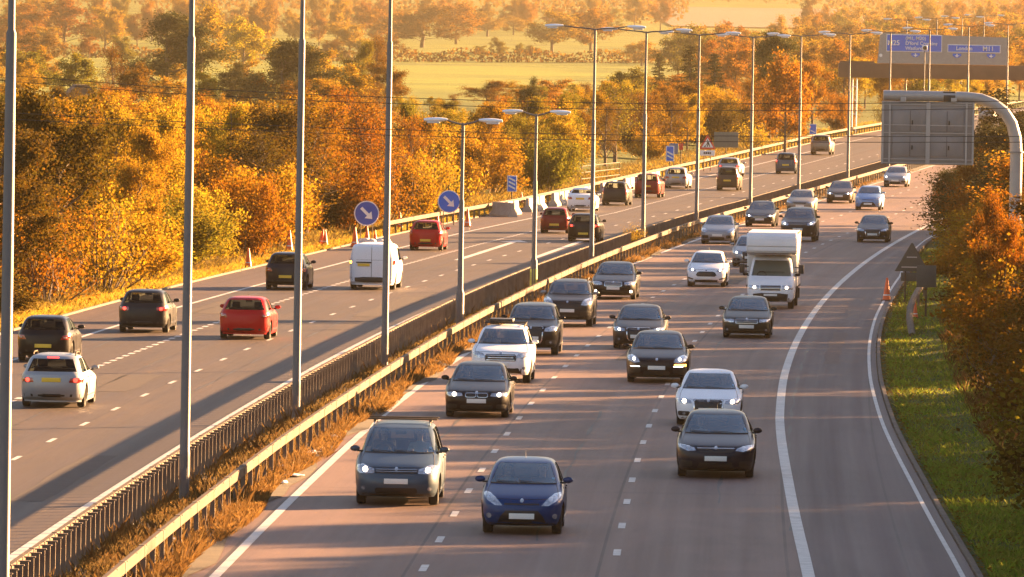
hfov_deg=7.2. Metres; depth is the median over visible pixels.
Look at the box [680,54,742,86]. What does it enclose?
hillside tree
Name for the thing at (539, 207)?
concrete block
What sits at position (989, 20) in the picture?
hillside tree
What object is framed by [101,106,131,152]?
autumn tree
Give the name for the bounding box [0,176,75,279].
dark tree
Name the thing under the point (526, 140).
undergrowth bush
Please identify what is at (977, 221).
bank tree
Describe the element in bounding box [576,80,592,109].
bare twigged tree
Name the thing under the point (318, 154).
bare twigged tree
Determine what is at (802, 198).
saloon car
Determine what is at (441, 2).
hillside tree
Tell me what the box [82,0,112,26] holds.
hillside tree
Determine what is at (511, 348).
off roader
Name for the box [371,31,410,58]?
hillside tree
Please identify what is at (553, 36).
golf course tree
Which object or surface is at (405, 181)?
undergrowth bush
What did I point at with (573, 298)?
off roader
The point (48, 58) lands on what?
hillside tree
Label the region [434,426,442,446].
side window
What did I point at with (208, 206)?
autumn bush
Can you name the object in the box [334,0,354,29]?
hillside tree
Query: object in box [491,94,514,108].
bare twigged tree
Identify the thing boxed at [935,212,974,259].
bank bush
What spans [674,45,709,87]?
fir tree
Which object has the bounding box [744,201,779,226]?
saloon car
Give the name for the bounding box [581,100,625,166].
bare twigged tree
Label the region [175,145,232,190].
undergrowth bush
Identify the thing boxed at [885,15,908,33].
hillside tree
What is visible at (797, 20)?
hillside tree
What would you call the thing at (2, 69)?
hillside tree
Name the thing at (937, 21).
street lamp
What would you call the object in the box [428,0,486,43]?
golf course tree
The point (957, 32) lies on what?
hillside tree
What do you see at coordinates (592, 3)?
hillside tree
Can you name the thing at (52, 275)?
scrub bush
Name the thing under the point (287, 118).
autumn tree
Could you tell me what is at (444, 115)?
autumn tree
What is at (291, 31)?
hillside tree
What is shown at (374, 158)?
undergrowth bush
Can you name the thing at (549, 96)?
bare twigged tree
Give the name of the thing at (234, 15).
hillside tree
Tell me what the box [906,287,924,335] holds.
guard rail end
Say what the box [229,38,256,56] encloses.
hillside tree
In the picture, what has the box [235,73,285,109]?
hillside tree
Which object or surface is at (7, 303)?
street lamp
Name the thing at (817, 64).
bare twigged tree
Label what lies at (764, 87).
bare twigged tree
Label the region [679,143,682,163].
marker post
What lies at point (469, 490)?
lane dash marking
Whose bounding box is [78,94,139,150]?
bare twigged tree
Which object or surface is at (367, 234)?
traffic cone
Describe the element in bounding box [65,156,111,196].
autumn tree
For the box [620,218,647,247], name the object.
sapling bush
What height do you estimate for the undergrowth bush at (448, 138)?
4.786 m
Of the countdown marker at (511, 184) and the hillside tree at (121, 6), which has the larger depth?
the hillside tree at (121, 6)
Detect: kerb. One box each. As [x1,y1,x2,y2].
[0,114,977,334]
[877,236,983,576]
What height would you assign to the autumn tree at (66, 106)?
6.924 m
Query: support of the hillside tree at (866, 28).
on the ground at (440, 78)
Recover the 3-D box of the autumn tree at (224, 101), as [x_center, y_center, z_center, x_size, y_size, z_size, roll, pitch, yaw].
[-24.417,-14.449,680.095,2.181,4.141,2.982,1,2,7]
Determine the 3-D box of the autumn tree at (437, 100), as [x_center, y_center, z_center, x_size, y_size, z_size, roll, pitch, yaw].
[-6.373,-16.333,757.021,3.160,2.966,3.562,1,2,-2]
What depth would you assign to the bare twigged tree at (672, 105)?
679.69 m
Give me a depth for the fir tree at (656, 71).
999.46 m
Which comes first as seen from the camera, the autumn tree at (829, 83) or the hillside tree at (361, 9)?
the autumn tree at (829, 83)
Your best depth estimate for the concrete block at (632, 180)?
564.68 m
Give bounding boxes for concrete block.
[489,202,516,216]
[512,200,521,214]
[522,197,532,211]
[537,196,541,210]
[539,195,547,209]
[548,192,561,206]
[559,191,566,204]
[564,190,568,201]
[597,182,605,195]
[623,177,632,189]
[628,177,634,186]
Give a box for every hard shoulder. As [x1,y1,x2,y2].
[0,107,1023,358]
[784,221,973,576]
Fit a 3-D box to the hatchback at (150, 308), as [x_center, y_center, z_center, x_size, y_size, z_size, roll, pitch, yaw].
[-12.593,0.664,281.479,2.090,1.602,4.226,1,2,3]
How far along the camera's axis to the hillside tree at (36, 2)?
2979.72 m
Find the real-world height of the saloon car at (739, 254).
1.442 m
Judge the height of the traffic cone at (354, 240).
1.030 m
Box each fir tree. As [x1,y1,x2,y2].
[651,53,669,94]
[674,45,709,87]
[703,53,729,97]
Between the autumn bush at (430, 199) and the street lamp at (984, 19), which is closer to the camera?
the autumn bush at (430, 199)
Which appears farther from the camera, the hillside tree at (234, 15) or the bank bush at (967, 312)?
the hillside tree at (234, 15)
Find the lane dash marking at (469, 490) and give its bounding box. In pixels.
[11,154,923,570]
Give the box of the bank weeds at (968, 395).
[936,274,1023,483]
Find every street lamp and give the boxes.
[0,0,15,576]
[179,0,194,499]
[292,0,304,419]
[381,0,392,365]
[424,117,502,322]
[502,109,570,285]
[545,24,645,266]
[602,27,691,247]
[659,31,740,227]
[716,33,790,204]
[767,32,835,188]
[819,31,881,177]
[861,29,920,166]
[884,18,930,90]
[902,27,957,101]
[914,17,959,101]
[941,16,982,91]
[943,24,994,91]
[964,14,1004,36]
[984,22,1023,106]
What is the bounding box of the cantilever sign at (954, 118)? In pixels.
[881,90,1023,225]
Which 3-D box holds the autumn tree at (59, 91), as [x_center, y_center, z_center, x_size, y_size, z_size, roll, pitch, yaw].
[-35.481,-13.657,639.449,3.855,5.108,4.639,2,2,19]
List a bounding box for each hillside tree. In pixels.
[0,4,20,28]
[0,19,39,51]
[0,40,47,70]
[0,51,5,77]
[0,57,44,89]
[0,74,48,97]
[16,0,51,24]
[30,24,70,48]
[31,45,64,74]
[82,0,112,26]
[101,11,126,44]
[102,61,165,107]
[109,0,136,39]
[125,12,148,43]
[138,1,163,41]
[138,75,198,105]
[140,7,165,43]
[154,47,186,91]
[168,0,188,16]
[172,0,199,21]
[180,70,225,105]
[195,0,224,20]
[199,12,228,42]
[215,9,227,21]
[219,59,266,89]
[222,15,249,38]
[223,1,250,26]
[228,13,248,32]
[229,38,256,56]
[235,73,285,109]
[242,0,277,39]
[254,0,278,23]
[255,37,280,56]
[261,0,280,35]
[267,47,290,92]
[275,77,316,113]
[278,7,306,36]
[282,14,310,40]
[292,77,344,101]
[305,0,333,29]
[307,10,329,45]
[315,39,347,61]
[321,0,349,38]
[326,47,342,81]
[332,62,384,100]
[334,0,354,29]
[336,39,384,91]
[345,0,375,32]
[350,40,381,57]
[354,1,376,30]
[364,53,411,106]
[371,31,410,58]
[373,0,404,21]
[393,7,416,13]
[415,0,435,31]
[433,0,455,20]
[455,80,516,103]
[475,2,494,21]
[495,0,524,29]
[496,79,539,98]
[514,0,540,32]
[523,78,572,101]
[541,7,565,22]
[559,82,588,97]
[567,7,588,28]
[576,0,606,25]
[602,7,626,25]
[621,0,647,24]
[640,76,671,89]
[647,74,700,90]
[649,0,673,30]
[655,23,709,54]
[673,21,717,72]
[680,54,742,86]
[696,38,731,73]
[698,22,733,50]
[706,38,761,85]
[714,35,757,70]
[717,18,744,40]
[717,43,756,77]
[737,27,763,44]
[740,30,765,44]
[744,53,772,78]
[765,14,791,33]
[782,33,807,53]
[783,25,806,42]
[784,39,819,65]
[784,55,802,67]
[790,12,812,37]
[793,44,825,65]
[794,0,823,26]
[796,26,826,48]
[798,22,836,39]
[805,37,833,55]
[808,12,825,31]
[816,38,865,77]
[818,33,845,50]
[819,3,837,23]
[820,19,860,40]
[830,11,858,31]
[834,4,868,29]
[839,33,863,48]
[844,42,878,60]
[846,25,878,38]
[856,8,887,28]
[856,28,887,49]
[858,18,875,38]
[859,8,900,31]
[859,18,901,39]
[859,41,878,56]
[871,25,900,47]
[881,1,909,18]
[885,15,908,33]
[888,13,922,33]
[895,0,919,19]
[899,21,937,82]
[915,0,945,27]
[926,16,942,31]
[931,25,954,34]
[940,0,961,23]
[940,11,966,35]
[947,26,978,35]
[954,1,976,25]
[960,16,971,33]
[964,21,981,36]
[970,21,1019,54]
[971,0,1000,24]
[975,16,1000,36]
[987,16,1018,40]
[992,25,1023,80]
[994,9,1023,32]
[996,0,1023,21]
[1003,45,1018,82]
[1009,0,1023,24]
[1010,39,1023,81]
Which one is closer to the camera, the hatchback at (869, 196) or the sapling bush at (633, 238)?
the sapling bush at (633, 238)
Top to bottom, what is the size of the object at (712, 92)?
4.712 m
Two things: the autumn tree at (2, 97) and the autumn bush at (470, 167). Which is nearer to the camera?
the autumn tree at (2, 97)
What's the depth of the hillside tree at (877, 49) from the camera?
1444.40 m
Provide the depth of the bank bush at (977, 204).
380.40 m
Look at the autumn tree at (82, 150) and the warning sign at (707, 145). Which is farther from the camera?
the warning sign at (707, 145)
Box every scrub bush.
[0,162,108,303]
[50,184,161,292]
[205,170,273,252]
[372,143,427,221]
[403,123,488,211]
[525,107,590,174]
[732,115,787,151]
[867,101,881,122]
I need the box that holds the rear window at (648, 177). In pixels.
[637,175,656,180]
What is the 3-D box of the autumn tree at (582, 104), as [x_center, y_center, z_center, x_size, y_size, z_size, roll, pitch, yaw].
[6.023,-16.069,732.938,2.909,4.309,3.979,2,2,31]
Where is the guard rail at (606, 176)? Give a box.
[581,162,619,182]
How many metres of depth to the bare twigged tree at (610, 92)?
639.41 m
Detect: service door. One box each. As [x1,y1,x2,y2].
[892,135,925,155]
[893,110,925,130]
[930,111,962,131]
[930,137,962,156]
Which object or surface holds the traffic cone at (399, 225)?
on the ground at (440, 78)
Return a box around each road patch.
[10,455,115,500]
[11,344,200,426]
[12,290,266,377]
[96,374,162,391]
[190,316,354,393]
[191,299,226,313]
[354,296,433,316]
[440,412,466,438]
[514,376,522,386]
[536,411,601,540]
[616,350,627,359]
[701,273,746,283]
[717,378,746,502]
[787,345,809,530]
[823,332,847,363]
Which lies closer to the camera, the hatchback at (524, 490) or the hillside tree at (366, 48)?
the hatchback at (524, 490)
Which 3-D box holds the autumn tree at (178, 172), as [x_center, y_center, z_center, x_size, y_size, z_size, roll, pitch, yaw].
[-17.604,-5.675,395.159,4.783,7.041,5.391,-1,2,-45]
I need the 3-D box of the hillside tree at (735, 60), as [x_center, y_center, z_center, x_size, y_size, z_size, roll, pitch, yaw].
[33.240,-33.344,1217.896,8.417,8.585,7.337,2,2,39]
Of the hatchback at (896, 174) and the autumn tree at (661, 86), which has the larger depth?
the autumn tree at (661, 86)
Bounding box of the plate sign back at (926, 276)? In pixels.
[916,265,935,316]
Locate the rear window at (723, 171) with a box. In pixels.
[718,168,736,174]
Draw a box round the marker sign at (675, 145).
[669,143,677,164]
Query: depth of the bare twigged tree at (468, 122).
602.07 m
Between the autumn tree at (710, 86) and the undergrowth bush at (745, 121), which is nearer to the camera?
the undergrowth bush at (745, 121)
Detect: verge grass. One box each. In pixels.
[0,120,880,331]
[883,247,1023,576]
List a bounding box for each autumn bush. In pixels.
[0,259,49,316]
[80,205,183,279]
[82,194,196,279]
[155,178,252,260]
[155,192,243,267]
[201,168,303,258]
[220,158,326,247]
[317,147,392,231]
[383,143,458,215]
[419,153,489,196]
[449,130,530,194]
[506,123,584,190]
[620,125,678,159]
[813,90,864,130]
[965,80,998,106]
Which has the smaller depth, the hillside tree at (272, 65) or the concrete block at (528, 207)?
the concrete block at (528, 207)
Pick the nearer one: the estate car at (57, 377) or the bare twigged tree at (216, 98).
the estate car at (57, 377)
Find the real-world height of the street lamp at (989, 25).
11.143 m
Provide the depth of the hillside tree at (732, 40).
1779.25 m
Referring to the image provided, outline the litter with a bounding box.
[290,473,303,476]
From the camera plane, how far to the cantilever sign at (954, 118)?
311.77 m
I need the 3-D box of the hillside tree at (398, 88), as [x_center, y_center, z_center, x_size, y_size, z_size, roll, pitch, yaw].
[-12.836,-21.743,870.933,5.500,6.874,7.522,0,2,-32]
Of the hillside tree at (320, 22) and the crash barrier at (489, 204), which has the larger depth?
the hillside tree at (320, 22)
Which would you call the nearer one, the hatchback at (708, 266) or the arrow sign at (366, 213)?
the hatchback at (708, 266)
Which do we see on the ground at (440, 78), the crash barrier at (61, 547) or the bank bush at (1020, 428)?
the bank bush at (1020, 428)
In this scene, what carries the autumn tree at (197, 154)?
on the ground at (440, 78)
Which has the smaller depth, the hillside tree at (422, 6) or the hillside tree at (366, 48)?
the hillside tree at (366, 48)
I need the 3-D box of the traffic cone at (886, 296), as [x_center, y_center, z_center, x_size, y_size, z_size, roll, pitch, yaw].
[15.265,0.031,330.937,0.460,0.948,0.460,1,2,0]
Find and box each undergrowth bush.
[0,208,88,287]
[32,186,134,277]
[60,159,180,225]
[61,181,177,241]
[71,176,183,253]
[156,180,243,237]
[162,162,236,190]
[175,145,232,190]
[177,153,277,203]
[195,162,313,209]
[280,164,329,231]
[312,153,383,212]
[312,184,354,229]
[340,144,393,178]
[355,143,408,168]
[356,156,419,209]
[373,114,409,146]
[394,121,468,184]
[450,128,528,179]
[455,120,495,152]
[489,115,538,163]
[496,137,597,182]
[544,96,590,128]
[549,107,597,145]
[600,102,659,148]
[613,88,670,122]
[621,103,702,146]
[652,111,707,144]
[688,95,746,145]
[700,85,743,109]
[701,97,722,131]
[718,94,764,142]
[737,94,809,135]
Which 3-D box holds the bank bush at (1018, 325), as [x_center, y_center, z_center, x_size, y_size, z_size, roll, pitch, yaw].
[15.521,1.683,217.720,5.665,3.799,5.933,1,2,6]
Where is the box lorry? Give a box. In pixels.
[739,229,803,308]
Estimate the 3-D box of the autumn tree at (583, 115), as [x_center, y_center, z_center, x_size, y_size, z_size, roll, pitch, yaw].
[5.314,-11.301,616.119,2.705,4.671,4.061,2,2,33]
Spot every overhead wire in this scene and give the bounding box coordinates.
[0,74,1023,103]
[0,80,1017,110]
[0,112,1023,136]
[0,118,1023,142]
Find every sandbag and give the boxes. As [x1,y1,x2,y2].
[358,238,367,242]
[364,239,376,241]
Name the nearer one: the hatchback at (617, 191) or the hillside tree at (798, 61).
the hatchback at (617, 191)
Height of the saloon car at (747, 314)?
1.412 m
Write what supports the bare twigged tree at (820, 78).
on the ground at (440, 78)
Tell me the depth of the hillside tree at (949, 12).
2960.58 m
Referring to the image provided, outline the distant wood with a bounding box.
[1,0,1023,23]
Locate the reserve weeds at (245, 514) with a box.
[137,170,913,576]
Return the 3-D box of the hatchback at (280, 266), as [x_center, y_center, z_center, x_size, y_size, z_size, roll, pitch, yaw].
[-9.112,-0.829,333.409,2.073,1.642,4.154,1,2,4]
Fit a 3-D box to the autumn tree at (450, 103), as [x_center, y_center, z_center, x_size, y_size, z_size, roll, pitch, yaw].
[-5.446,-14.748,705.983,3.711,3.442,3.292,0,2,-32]
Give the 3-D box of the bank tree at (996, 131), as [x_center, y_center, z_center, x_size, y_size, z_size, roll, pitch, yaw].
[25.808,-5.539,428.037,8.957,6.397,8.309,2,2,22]
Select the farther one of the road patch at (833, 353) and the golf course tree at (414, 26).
the golf course tree at (414, 26)
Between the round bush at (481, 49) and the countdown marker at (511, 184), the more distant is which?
the round bush at (481, 49)
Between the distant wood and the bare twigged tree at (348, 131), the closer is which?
the bare twigged tree at (348, 131)
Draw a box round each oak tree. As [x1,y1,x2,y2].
[95,9,239,104]
[213,60,263,104]
[221,37,354,107]
[507,76,549,109]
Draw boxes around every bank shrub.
[922,198,981,258]
[930,186,998,257]
[932,212,969,239]
[943,232,1023,386]
[944,245,1023,370]
[945,207,1022,325]
[948,294,1022,405]
[955,268,1023,390]
[956,342,1023,433]
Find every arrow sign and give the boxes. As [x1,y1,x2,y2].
[354,201,378,238]
[438,190,459,224]
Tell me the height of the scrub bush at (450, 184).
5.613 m
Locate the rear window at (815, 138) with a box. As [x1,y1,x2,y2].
[813,137,828,140]
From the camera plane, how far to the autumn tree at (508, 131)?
566.17 m
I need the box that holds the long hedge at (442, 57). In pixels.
[45,43,684,63]
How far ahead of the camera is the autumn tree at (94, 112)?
446.46 m
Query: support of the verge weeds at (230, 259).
on the ground at (440, 78)
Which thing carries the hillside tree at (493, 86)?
on the ground at (440, 78)
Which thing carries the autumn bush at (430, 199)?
on the ground at (440, 78)
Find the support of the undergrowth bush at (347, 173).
on the ground at (440, 78)
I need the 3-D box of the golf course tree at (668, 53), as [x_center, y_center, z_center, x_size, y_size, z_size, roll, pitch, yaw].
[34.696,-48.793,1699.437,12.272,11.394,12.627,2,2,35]
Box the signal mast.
[922,45,927,90]
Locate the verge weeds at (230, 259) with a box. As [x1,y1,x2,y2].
[0,128,845,317]
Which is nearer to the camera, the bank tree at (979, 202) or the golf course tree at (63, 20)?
the bank tree at (979, 202)
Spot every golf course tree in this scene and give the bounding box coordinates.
[0,0,60,49]
[4,31,71,57]
[37,0,106,49]
[75,36,99,57]
[83,4,133,50]
[107,33,138,59]
[314,23,376,55]
[348,7,405,38]
[376,4,473,47]
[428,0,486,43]
[464,10,511,36]
[500,14,529,34]
[518,9,587,51]
[570,7,630,52]
[612,39,660,65]
[642,28,696,74]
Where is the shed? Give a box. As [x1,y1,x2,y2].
[66,84,95,99]
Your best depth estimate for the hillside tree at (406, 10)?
3769.26 m
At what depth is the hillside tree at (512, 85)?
1013.81 m
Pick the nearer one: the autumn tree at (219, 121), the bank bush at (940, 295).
the bank bush at (940, 295)
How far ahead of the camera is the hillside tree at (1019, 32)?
1714.49 m
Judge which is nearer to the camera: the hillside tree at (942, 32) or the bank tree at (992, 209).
the bank tree at (992, 209)
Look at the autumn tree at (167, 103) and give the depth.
413.87 m
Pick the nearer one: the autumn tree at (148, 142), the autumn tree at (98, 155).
the autumn tree at (98, 155)
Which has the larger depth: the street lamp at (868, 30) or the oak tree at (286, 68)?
the oak tree at (286, 68)
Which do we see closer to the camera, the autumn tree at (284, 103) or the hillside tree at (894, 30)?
the autumn tree at (284, 103)
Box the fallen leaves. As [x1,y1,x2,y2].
[875,248,1023,576]
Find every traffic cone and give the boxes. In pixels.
[245,248,251,267]
[285,230,293,250]
[319,229,323,243]
[321,229,328,245]
[350,227,357,246]
[365,226,368,238]
[397,213,402,228]
[464,208,471,226]
[881,278,890,300]
[913,302,918,317]
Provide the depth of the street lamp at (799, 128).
541.31 m
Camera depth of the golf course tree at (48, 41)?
1898.30 m
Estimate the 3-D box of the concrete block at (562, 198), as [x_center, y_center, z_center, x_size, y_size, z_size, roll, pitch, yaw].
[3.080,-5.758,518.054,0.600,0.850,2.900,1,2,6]
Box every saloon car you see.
[441,361,517,416]
[567,188,600,210]
[589,261,641,298]
[609,304,670,347]
[623,330,693,381]
[671,368,747,423]
[671,404,761,476]
[699,215,739,243]
[719,295,776,337]
[730,235,746,265]
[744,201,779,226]
[785,189,817,211]
[825,181,855,202]
[855,215,892,241]
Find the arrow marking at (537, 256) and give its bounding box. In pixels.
[455,239,595,259]
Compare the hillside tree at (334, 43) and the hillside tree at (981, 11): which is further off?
the hillside tree at (981, 11)
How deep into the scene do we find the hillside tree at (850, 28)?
2060.02 m
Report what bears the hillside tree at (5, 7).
on the ground at (440, 78)
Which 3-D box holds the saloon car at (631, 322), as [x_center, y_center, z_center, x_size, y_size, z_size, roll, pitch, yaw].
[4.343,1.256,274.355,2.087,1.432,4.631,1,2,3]
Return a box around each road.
[9,110,1023,561]
[187,165,974,576]
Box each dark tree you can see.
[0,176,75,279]
[43,205,87,257]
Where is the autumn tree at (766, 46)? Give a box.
[748,28,805,79]
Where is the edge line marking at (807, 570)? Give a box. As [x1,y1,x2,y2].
[9,110,1021,576]
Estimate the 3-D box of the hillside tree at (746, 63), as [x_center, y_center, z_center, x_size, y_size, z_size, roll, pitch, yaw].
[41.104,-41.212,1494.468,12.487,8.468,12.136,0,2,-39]
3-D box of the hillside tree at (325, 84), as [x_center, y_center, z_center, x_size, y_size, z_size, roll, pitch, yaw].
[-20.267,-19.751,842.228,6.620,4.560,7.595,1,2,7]
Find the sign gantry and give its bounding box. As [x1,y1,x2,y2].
[838,33,1023,132]
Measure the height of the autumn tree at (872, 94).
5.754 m
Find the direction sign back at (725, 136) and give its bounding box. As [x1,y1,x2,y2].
[714,132,737,153]
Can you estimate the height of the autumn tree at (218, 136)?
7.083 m
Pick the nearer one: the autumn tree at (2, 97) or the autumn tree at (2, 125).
the autumn tree at (2, 125)
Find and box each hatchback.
[18,311,84,360]
[119,289,179,332]
[220,296,280,338]
[266,252,315,289]
[409,220,449,249]
[475,456,572,533]
[540,207,574,232]
[567,213,606,241]
[602,181,633,204]
[684,250,731,286]
[718,157,745,176]
[853,185,884,209]
[882,166,910,186]
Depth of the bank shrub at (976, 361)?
223.36 m
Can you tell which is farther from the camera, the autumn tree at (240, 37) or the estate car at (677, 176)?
the autumn tree at (240, 37)
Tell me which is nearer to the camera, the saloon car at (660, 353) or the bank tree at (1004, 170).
the saloon car at (660, 353)
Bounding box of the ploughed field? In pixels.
[645,6,881,27]
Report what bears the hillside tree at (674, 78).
on the ground at (440, 78)
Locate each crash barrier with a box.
[9,133,975,576]
[102,164,922,576]
[383,100,1023,232]
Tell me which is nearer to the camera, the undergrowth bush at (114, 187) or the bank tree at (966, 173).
the undergrowth bush at (114, 187)
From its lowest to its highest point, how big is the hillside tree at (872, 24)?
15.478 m
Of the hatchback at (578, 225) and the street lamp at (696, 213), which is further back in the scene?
the street lamp at (696, 213)
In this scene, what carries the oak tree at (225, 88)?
on the ground at (440, 78)
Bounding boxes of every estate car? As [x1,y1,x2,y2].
[21,350,98,406]
[664,167,693,187]
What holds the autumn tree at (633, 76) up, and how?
on the ground at (440, 78)
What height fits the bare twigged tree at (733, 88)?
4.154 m
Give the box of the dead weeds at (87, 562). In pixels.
[55,172,883,576]
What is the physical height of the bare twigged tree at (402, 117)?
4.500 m
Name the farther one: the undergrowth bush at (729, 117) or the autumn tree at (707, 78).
the autumn tree at (707, 78)
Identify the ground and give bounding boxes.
[0,0,1023,576]
[71,164,927,576]
[182,165,931,576]
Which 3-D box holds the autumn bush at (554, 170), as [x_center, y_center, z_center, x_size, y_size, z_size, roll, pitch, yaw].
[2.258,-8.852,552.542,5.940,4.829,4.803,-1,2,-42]
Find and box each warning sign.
[699,135,715,170]
[895,243,924,303]
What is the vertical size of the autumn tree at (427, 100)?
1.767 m
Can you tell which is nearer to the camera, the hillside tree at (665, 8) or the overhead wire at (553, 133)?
the overhead wire at (553, 133)
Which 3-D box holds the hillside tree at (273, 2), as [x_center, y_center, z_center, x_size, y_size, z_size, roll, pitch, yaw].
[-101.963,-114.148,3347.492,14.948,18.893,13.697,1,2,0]
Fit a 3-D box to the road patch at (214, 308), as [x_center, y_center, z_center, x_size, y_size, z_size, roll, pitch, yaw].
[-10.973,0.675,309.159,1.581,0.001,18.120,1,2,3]
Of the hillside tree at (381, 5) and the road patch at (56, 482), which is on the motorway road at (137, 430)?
the road patch at (56, 482)
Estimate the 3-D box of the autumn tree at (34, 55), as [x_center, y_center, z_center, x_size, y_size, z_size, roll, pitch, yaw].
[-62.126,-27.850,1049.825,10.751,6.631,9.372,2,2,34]
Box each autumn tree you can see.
[0,48,62,89]
[0,76,128,291]
[0,89,19,110]
[0,100,94,223]
[0,122,91,271]
[42,50,102,92]
[42,94,97,132]
[43,84,82,107]
[44,109,85,210]
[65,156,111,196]
[69,125,119,192]
[71,83,109,121]
[82,93,112,125]
[90,91,159,181]
[93,89,144,117]
[99,158,183,243]
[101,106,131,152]
[105,122,184,200]
[111,85,137,118]
[125,101,201,195]
[132,90,158,122]
[132,95,195,133]
[137,104,212,190]
[139,94,228,190]
[164,2,242,71]
[194,90,220,125]
[194,97,257,176]
[194,101,229,167]
[197,96,223,123]
[208,102,251,144]
[213,16,282,62]
[216,92,232,104]
[216,100,259,128]
[217,99,345,192]
[272,98,325,191]
[274,99,291,112]
[287,93,325,124]
[305,55,356,98]
[305,91,329,123]
[312,98,370,178]
[391,97,444,147]
[392,96,404,116]
[402,113,442,158]
[422,96,433,108]
[425,100,469,149]
[430,98,454,114]
[438,100,465,118]
[442,108,474,138]
[464,98,512,178]
[495,104,529,159]
[506,93,559,161]
[514,88,521,105]
[530,98,608,185]
[536,86,547,100]
[538,90,589,141]
[573,110,601,168]
[574,87,590,113]
[581,80,618,107]
[581,91,609,132]
[597,65,658,96]
[619,78,643,105]
[639,80,712,145]
[648,79,670,99]
[669,93,708,150]
[670,82,692,96]
[702,85,725,99]
[705,72,722,87]
[736,73,767,106]
[738,71,762,105]
[748,28,805,79]
[753,46,817,151]
[753,70,792,137]
[796,59,841,123]
[808,78,826,119]
[818,67,851,102]
[837,57,874,113]
[854,62,881,107]
[869,54,908,105]
[878,63,949,101]
[901,79,948,101]
[936,79,972,101]
[958,79,985,92]
[975,65,1014,97]
[1008,59,1023,100]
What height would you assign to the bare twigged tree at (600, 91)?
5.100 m
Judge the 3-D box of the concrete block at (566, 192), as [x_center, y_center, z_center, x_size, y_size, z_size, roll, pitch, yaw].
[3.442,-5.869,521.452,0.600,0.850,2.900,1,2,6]
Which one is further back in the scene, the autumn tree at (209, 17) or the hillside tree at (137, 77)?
the autumn tree at (209, 17)
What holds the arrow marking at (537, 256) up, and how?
on the motorway road at (137, 430)
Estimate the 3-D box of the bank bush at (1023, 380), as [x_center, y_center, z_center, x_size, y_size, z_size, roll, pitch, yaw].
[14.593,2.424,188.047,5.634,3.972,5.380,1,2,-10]
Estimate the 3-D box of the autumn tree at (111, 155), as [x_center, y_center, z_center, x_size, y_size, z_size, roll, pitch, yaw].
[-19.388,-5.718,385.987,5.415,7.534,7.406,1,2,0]
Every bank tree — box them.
[905,123,1023,226]
[911,150,1005,235]
[924,165,967,205]
[924,207,1007,238]
[929,180,961,219]
[946,155,1023,237]
[946,165,984,204]
[948,193,1023,272]
[949,119,994,183]
[951,192,1023,252]
[958,85,1023,170]
[963,149,995,190]
[967,115,1023,194]
[967,185,1023,285]
[968,143,1023,194]
[968,209,994,264]
[986,209,1023,298]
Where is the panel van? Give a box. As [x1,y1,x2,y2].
[350,242,406,288]
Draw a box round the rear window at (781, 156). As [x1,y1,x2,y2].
[777,154,793,159]
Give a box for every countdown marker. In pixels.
[507,175,516,198]
[666,146,673,164]
[809,124,816,137]
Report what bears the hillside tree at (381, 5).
on the ground at (440, 78)
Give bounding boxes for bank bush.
[903,225,972,278]
[920,268,972,312]
[921,208,1001,260]
[921,237,1023,345]
[932,186,1007,243]
[935,202,1006,277]
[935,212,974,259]
[939,270,1023,383]
[944,230,1023,310]
[957,285,1004,341]
[961,189,997,216]
[974,342,1023,427]
[977,383,1023,437]
[978,354,1023,509]
[982,350,1023,501]
[986,292,1023,387]
[992,318,1023,414]
[994,406,1023,493]
[1006,281,1023,371]
[1006,361,1023,395]
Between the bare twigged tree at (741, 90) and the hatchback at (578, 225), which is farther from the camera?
the bare twigged tree at (741, 90)
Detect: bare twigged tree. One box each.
[0,124,86,254]
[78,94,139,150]
[88,43,129,91]
[96,84,111,97]
[210,96,221,104]
[210,121,322,203]
[244,86,372,232]
[248,99,287,146]
[294,120,346,170]
[316,99,424,226]
[317,82,400,150]
[317,112,367,152]
[325,93,417,169]
[351,90,382,111]
[352,97,380,116]
[359,34,397,104]
[361,86,385,109]
[367,107,412,153]
[380,115,454,176]
[391,108,425,134]
[394,95,423,126]
[447,93,463,109]
[457,113,479,130]
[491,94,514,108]
[540,90,572,109]
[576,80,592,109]
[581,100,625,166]
[586,77,643,162]
[587,87,630,133]
[620,91,667,140]
[651,87,695,142]
[721,79,750,104]
[728,79,748,102]
[736,76,804,144]
[804,59,828,80]
[811,66,832,107]
[823,66,867,117]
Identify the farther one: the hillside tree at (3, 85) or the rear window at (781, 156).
the hillside tree at (3, 85)
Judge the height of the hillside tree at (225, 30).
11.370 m
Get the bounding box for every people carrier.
[350,416,448,504]
[716,166,743,189]
[775,152,797,173]
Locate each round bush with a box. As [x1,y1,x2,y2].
[469,45,487,54]
[487,36,509,54]
[511,43,524,53]
[519,45,542,55]
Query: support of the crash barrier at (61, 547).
on the reserve ground at (429, 364)
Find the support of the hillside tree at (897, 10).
on the ground at (440, 78)
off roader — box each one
[468,318,538,382]
[501,302,565,354]
[540,277,598,326]
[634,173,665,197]
[779,207,819,241]
[811,135,835,154]
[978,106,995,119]

